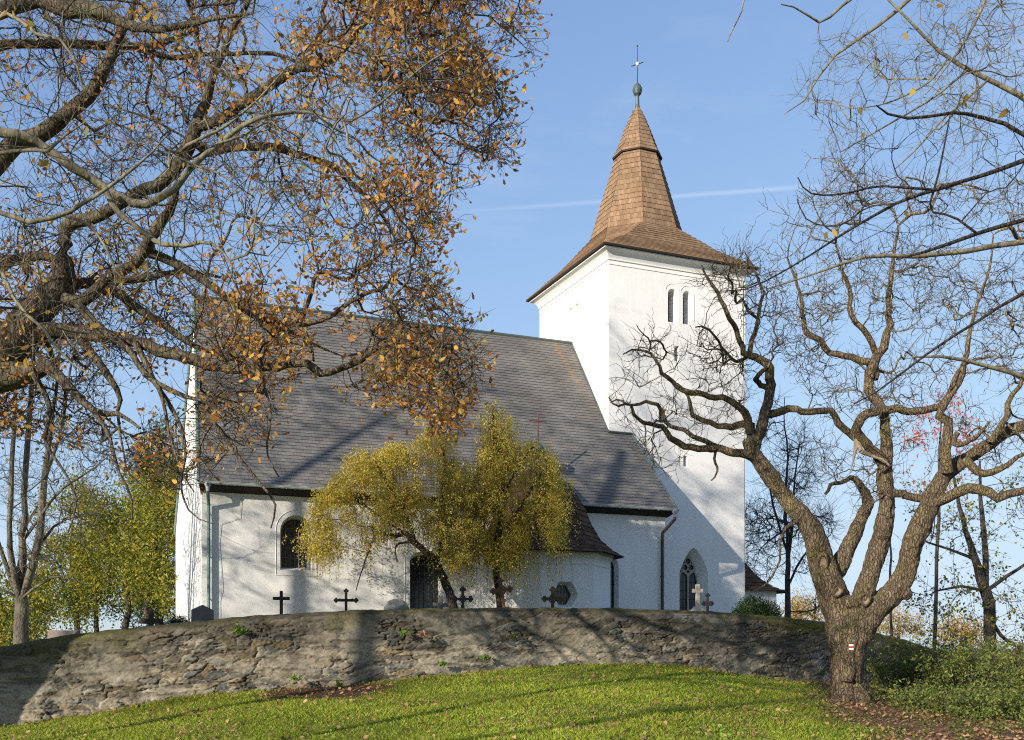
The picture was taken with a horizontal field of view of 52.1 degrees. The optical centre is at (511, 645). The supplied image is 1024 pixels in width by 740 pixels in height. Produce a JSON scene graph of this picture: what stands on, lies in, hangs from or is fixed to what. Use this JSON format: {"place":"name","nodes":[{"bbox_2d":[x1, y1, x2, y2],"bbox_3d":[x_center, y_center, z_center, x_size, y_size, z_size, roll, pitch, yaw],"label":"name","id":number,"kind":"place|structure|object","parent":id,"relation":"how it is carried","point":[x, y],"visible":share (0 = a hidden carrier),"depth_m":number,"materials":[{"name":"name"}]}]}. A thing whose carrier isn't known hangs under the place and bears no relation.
{"place":"outdoors","nodes":[
{"label":"outdoors","id":0,"kind":"place"},
{"bbox_2d":[17,451,128,632],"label":"leafy tree","id":1,"kind":"object","parent":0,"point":[70,609],"visible":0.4,"depth_m":55.39,"materials":[{"name":"green plant"}]},
{"bbox_2d":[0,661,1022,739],"bbox_3d":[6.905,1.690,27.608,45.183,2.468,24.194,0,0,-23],"label":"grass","id":2,"kind":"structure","parent":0,"point":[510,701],"depth_m":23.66,"materials":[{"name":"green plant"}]},
{"bbox_2d":[0,649,1023,739],"bbox_3d":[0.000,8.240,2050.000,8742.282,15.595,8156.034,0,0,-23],"label":"ground","id":3,"kind":"structure","parent":0,"point":[420,686],"depth_m":24.53,"materials":[{"name":"plant"}]},
{"bbox_2d":[49,558,175,632],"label":"bush","id":4,"kind":"object","parent":3,"relation":"on","point":[97,627],"visible":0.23,"depth_m":59.14,"materials":[{"name":"green plant"}]},
{"bbox_2d":[119,404,180,624],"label":"pine tree","id":5,"kind":"object","parent":3,"relation":"on","point":[159,429],"visible":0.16,"depth_m":74.15,"materials":[{"name":"brown plant"}]},
{"bbox_2d":[0,0,461,380],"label":"young linden tree","id":6,"kind":"object","parent":3,"relation":"on","point":[107,190],"visible":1,"depth_m":12.79,"materials":[{"name":"brown plant"}]},
{"bbox_2d":[0,0,552,532],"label":"oak tree","id":7,"kind":"object","parent":3,"relation":"on","point":[16,374],"visible":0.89,"depth_m":20.40,"materials":[{"name":"orange plant"}]},
{"bbox_2d":[333,679,343,686],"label":"wall plant","id":8,"kind":"object","parent":3,"relation":"on","point":[339,683],"depth_m":29.11,"materials":[{"name":"green plant"}]},
{"bbox_2d":[0,607,1018,725],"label":"stone wall","id":9,"kind":"structure","parent":3,"relation":"on","point":[70,675],"depth_m":29.82,"materials":[{"name":"grey stone"}]},
{"bbox_2d":[233,623,249,633],"bbox_3d":[-7.413,-0.469,28.740,0.483,0.324,0.412,0,0,-23],"label":"wall plant","id":10,"kind":"object","parent":9,"relation":"attached to","point":[239,630],"depth_m":28.68,"materials":[{"name":"green plant"}]},
{"bbox_2d":[286,673,303,681],"bbox_3d":[-5.946,0.877,28.837,0.414,0.255,0.424,0,0,-35],"label":"wall plant","id":11,"kind":"object","parent":9,"relation":"attached to","point":[294,678],"depth_m":28.76,"materials":[{"name":"green plant"}]},
{"bbox_2d":[399,630,408,635],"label":"wall plant","id":12,"kind":"object","parent":9,"relation":"attached to","point":[403,632],"depth_m":29.67,"materials":[{"name":"green plant"}]},
{"bbox_2d":[418,630,427,637],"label":"wall plant","id":13,"kind":"object","parent":9,"relation":"attached to","point":[422,634],"depth_m":29.76,"materials":[{"name":"brown plant"}]},
{"bbox_2d":[438,661,447,666],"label":"wall plant","id":14,"kind":"object","parent":9,"relation":"attached to","point":[443,663],"depth_m":29.99,"materials":[{"name":"green plant"}]},
{"bbox_2d":[479,653,490,660],"bbox_3d":[-0.785,0.329,30.433,0.358,0.256,0.314,0,0,10],"label":"wall plant","id":15,"kind":"object","parent":9,"relation":"attached to","point":[483,656],"depth_m":30.37,"materials":[{"name":"green plant"}]},
{"bbox_2d":[508,632,518,639],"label":"wall plant","id":16,"kind":"object","parent":9,"relation":"attached to","point":[515,637],"depth_m":30.56,"materials":[{"name":"green plant"}]},
{"bbox_2d":[0,662,1023,739],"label":"fallen leaves","id":17,"kind":"object","parent":3,"relation":"on","point":[849,705],"visible":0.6,"depth_m":24.46,"materials":[{"name":"brown plant"}]},
{"bbox_2d":[601,128,1023,703],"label":"walnut tree","id":18,"kind":"object","parent":3,"relation":"on","point":[853,622],"visible":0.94,"depth_m":28.58,"materials":[{"name":"brown plant"}]},
{"bbox_2d":[715,80,1023,403],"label":"hazel tree","id":19,"kind":"object","parent":3,"relation":"on","point":[1010,127],"visible":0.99,"depth_m":13.89,"materials":[{"name":"brown plant"}]},
{"bbox_2d":[727,0,1023,378],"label":"birch tree","id":20,"kind":"object","parent":3,"relation":"on","point":[975,73],"visible":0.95,"depth_m":15.50,"materials":[{"name":"brown plant"}]},
{"bbox_2d":[876,603,931,644],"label":"autumn tree","id":21,"kind":"object","parent":3,"relation":"on","point":[898,629],"visible":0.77,"depth_m":129.25,"materials":[{"name":"brown plant"}]},
{"bbox_2d":[814,635,995,691],"bbox_3d":[12.646,0.763,33.172,4.456,2.229,6.364,0,0,-23],"label":"bramble shrub","id":22,"kind":"object","parent":3,"relation":"on","point":[892,675],"visible":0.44,"depth_m":32.28,"materials":[{"name":"green plant"}]},
{"bbox_2d":[787,675,1023,737],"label":"ground weeds","id":23,"kind":"object","parent":3,"relation":"on","point":[961,721],"visible":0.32,"depth_m":24.55,"materials":[{"name":"green plant"}]},
{"bbox_2d":[794,623,1020,693],"bbox_3d":[12.816,0.487,31.508,7.030,2.716,5.787,0,0,-23],"label":"bramble shrub","id":24,"kind":"object","parent":3,"relation":"on","point":[936,678],"visible":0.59,"depth_m":31.57,"materials":[{"name":"green plant"}]},
{"bbox_2d":[865,673,971,712],"bbox_3d":[11.034,1.447,28.484,3.198,1.384,3.196,0,0,-23],"label":"bramble shrub","id":25,"kind":"object","parent":3,"relation":"on","point":[892,694],"visible":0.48,"depth_m":28.28,"materials":[{"name":"green plant"}]},
{"bbox_2d":[871,616,1023,695],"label":"bramble shrub","id":26,"kind":"object","parent":3,"relation":"on","point":[982,646],"visible":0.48,"depth_m":31.38,"materials":[{"name":"green plant"}]},
{"bbox_2d":[904,670,1023,722],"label":"bramble shrub","id":27,"kind":"object","parent":3,"relation":"on","point":[1008,705],"visible":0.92,"depth_m":26.18,"materials":[{"name":"green plant"}]},
{"bbox_2d":[925,603,1006,652],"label":"autumn tree","id":28,"kind":"object","parent":3,"relation":"on","point":[967,625],"visible":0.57,"depth_m":108.89,"materials":[{"name":"brown plant"}]},
{"bbox_2d":[940,649,1023,703],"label":"bramble shrub","id":29,"kind":"object","parent":3,"relation":"on","point":[1014,674],"visible":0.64,"depth_m":29.50,"materials":[{"name":"green plant"}]},
{"bbox_2d":[997,623,1023,668],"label":"autumn tree","id":30,"kind":"object","parent":3,"relation":"on","point":[1016,653],"visible":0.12,"depth_m":59.80,"materials":[{"name":"brown plant"}]},
{"bbox_2d":[0,0,1023,648],"label":"sky","id":31,"kind":"structure","parent":0,"point":[721,137],"materials":[{"name":"blue"}]},
{"bbox_2d":[777,586,823,620],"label":"autumn tree","id":32,"kind":"object","parent":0,"point":[799,605],"visible":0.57,"depth_m":118.77,"materials":[{"name":"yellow plant"}]},
{"bbox_2d":[949,651,1022,665],"bbox_3d":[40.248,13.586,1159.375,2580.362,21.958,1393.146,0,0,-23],"label":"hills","id":33,"kind":"structure","parent":0,"point":[997,653],"depth_m":964.83,"materials":[{"name":"green plant"}]},
{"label":"churchyard ground","id":34,"kind":"structure","parent":0,"visible":0},
{"bbox_2d":[0,541,70,645],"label":"leafy tree","id":35,"kind":"object","parent":34,"relation":"on","point":[6,617],"visible":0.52,"depth_m":44.66,"materials":[{"name":"green plant"}]},
{"bbox_2d":[48,630,81,637],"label":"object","id":36,"kind":"object","parent":34,"relation":"on","point":[53,633],"visible":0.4,"depth_m":29.48,"materials":[{"name":"pink stone"}]},
{"bbox_2d":[0,273,136,643],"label":"linden tree","id":37,"kind":"object","parent":34,"relation":"on","point":[21,577],"visible":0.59,"depth_m":35.69,"materials":[{"name":"grey plant"}]},
{"bbox_2d":[53,462,173,628],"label":"leafy tree","id":38,"kind":"object","parent":34,"relation":"on","point":[117,515],"visible":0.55,"depth_m":52.52,"materials":[{"name":"green plant"}]},
{"bbox_2d":[100,452,178,625],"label":"leafy tree","id":39,"kind":"object","parent":34,"relation":"on","point":[150,560],"visible":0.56,"depth_m":48.35,"materials":[{"name":"green plant"}]},
{"bbox_2d":[139,609,162,625],"bbox_3d":[-10.671,-0.403,31.000,0.668,1.374,0.147,0,0,-18],"label":"grave cross","id":40,"kind":"object","parent":34,"relation":"on","point":[151,621],"visible":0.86,"depth_m":30.93,"materials":[{"name":"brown wood"}]},
{"bbox_2d":[162,611,190,624],"bbox_3d":[-9.976,-0.537,31.244,1.124,1.022,0.983,0,0,19],"label":"juniper shrub","id":41,"kind":"object","parent":34,"relation":"on","point":[176,620],"visible":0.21,"depth_m":31.12,"materials":[{"name":"green plant"}]},
{"bbox_2d":[191,605,213,620],"bbox_3d":[-8.979,-0.441,30.403,0.616,1.485,0.160,0,0,-29],"label":"gravestone","id":42,"kind":"object","parent":34,"relation":"on","point":[201,613],"visible":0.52,"depth_m":30.32,"materials":[{"name":"stone"}]},
{"bbox_2d":[273,591,289,613],"bbox_3d":[-6.932,-0.841,31.484,0.502,1.619,0.128,0,0,-9],"label":"grave cross","id":43,"kind":"object","parent":34,"relation":"on","point":[280,598],"visible":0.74,"depth_m":31.45,"materials":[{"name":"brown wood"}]},
{"bbox_2d":[334,588,358,610],"bbox_3d":[-5.093,-0.908,32.170,0.766,1.713,0.162,0,0,-9],"label":"grave cross","id":44,"kind":"object","parent":34,"relation":"on","point":[346,600],"visible":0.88,"depth_m":32.17,"materials":[{"name":"black metal"}]},
{"bbox_2d":[282,414,497,607],"bbox_3d":[-4.056,-4.209,35.261,6.584,7.425,6.758,0,0,-23],"label":"weeping birch","id":45,"kind":"object","parent":34,"relation":"on","point":[445,517],"visible":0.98,"depth_m":34.91,"materials":[{"name":"yellow plant"}]},
{"bbox_2d":[384,599,408,609],"bbox_3d":[-3.669,-0.931,33.199,0.815,1.101,0.140,0,0,-9],"label":"gravestone","id":46,"kind":"object","parent":34,"relation":"on","point":[392,604],"visible":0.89,"depth_m":33.13,"materials":[{"name":"grey stone"}]},
{"bbox_2d":[433,596,448,608],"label":"grave cross","id":47,"kind":"object","parent":34,"relation":"on","point":[440,604],"visible":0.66,"depth_m":33.53,"materials":[{"name":"stone"}]},
{"bbox_2d":[452,586,472,607],"bbox_3d":[-1.531,-1.006,32.600,0.674,1.685,0.120,0,0,-9],"label":"grave cross","id":48,"kind":"object","parent":34,"relation":"on","point":[462,597],"visible":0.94,"depth_m":32.58,"materials":[{"name":"black metal"}]},
{"bbox_2d":[173,45,784,621],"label":"church","id":49,"kind":"structure","parent":34,"relation":"on","point":[651,539],"depth_m":44.08,"materials":[{"name":"paint"}]},
{"bbox_2d":[490,578,512,607],"bbox_3d":[-0.241,-1.164,32.995,0.742,1.982,0.070,-9,1,-9],"label":"grave cross","id":50,"kind":"object","parent":34,"relation":"on","point":[500,589],"visible":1,"depth_m":32.96,"materials":[{"name":"metal"}]},
{"bbox_2d":[458,397,580,607],"bbox_3d":[0.058,-4.562,36.066,4.691,8.020,5.776,0,0,15],"label":"weeping birch","id":51,"kind":"object","parent":34,"relation":"on","point":[499,457],"visible":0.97,"depth_m":35.62,"materials":[{"name":"yellow plant"}]},
{"bbox_2d":[541,586,563,607],"bbox_3d":[1.295,-1.040,33.400,0.734,1.707,0.070,0,0,-9],"label":"grave cross","id":52,"kind":"object","parent":34,"relation":"on","point":[552,597],"visible":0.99,"depth_m":33.37,"materials":[{"name":"metal"}]},
{"bbox_2d":[689,584,705,610],"bbox_3d":[6.091,-1.063,34.400,0.534,1.893,0.520,0,0,-9],"label":"grave cross","id":53,"kind":"object","parent":34,"relation":"on","point":[697,590],"visible":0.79,"depth_m":34.34,"materials":[{"name":"stone"}]},
{"bbox_2d":[701,593,713,610],"bbox_3d":[6.387,-0.969,34.200,0.415,1.516,0.070,0,0,-9],"label":"grave cross","id":54,"kind":"object","parent":34,"relation":"on","point":[707,603],"visible":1,"depth_m":34.18,"materials":[{"name":"black metal"}]},
{"bbox_2d":[731,594,785,616],"bbox_3d":[8.796,-1.241,37.552,2.289,1.456,2.160,0,0,-23],"label":"boxwood shrub","id":55,"kind":"object","parent":34,"relation":"on","point":[760,607],"visible":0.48,"depth_m":37.18,"materials":[{"name":"green plant"}]},
{"bbox_2d":[745,363,853,617],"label":"alder tree","id":56,"kind":"object","parent":34,"relation":"on","point":[789,534],"visible":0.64,"depth_m":57.66,"materials":[{"name":"brown plant"}]},
{"bbox_2d":[880,535,900,635],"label":"alder tree","id":57,"kind":"object","parent":34,"relation":"on","point":[890,613],"visible":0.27,"depth_m":45.96,"materials":[{"name":"brown plant"}]},
{"bbox_2d":[893,388,978,650],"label":"cherry tree","id":58,"kind":"object","parent":34,"relation":"on","point":[938,518],"visible":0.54,"depth_m":49.94,"materials":[{"name":"brown plant"}]},
{"bbox_2d":[889,456,1023,665],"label":"maple tree","id":59,"kind":"object","parent":34,"relation":"on","point":[984,589],"visible":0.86,"depth_m":41.79,"materials":[{"name":"brown plant"}]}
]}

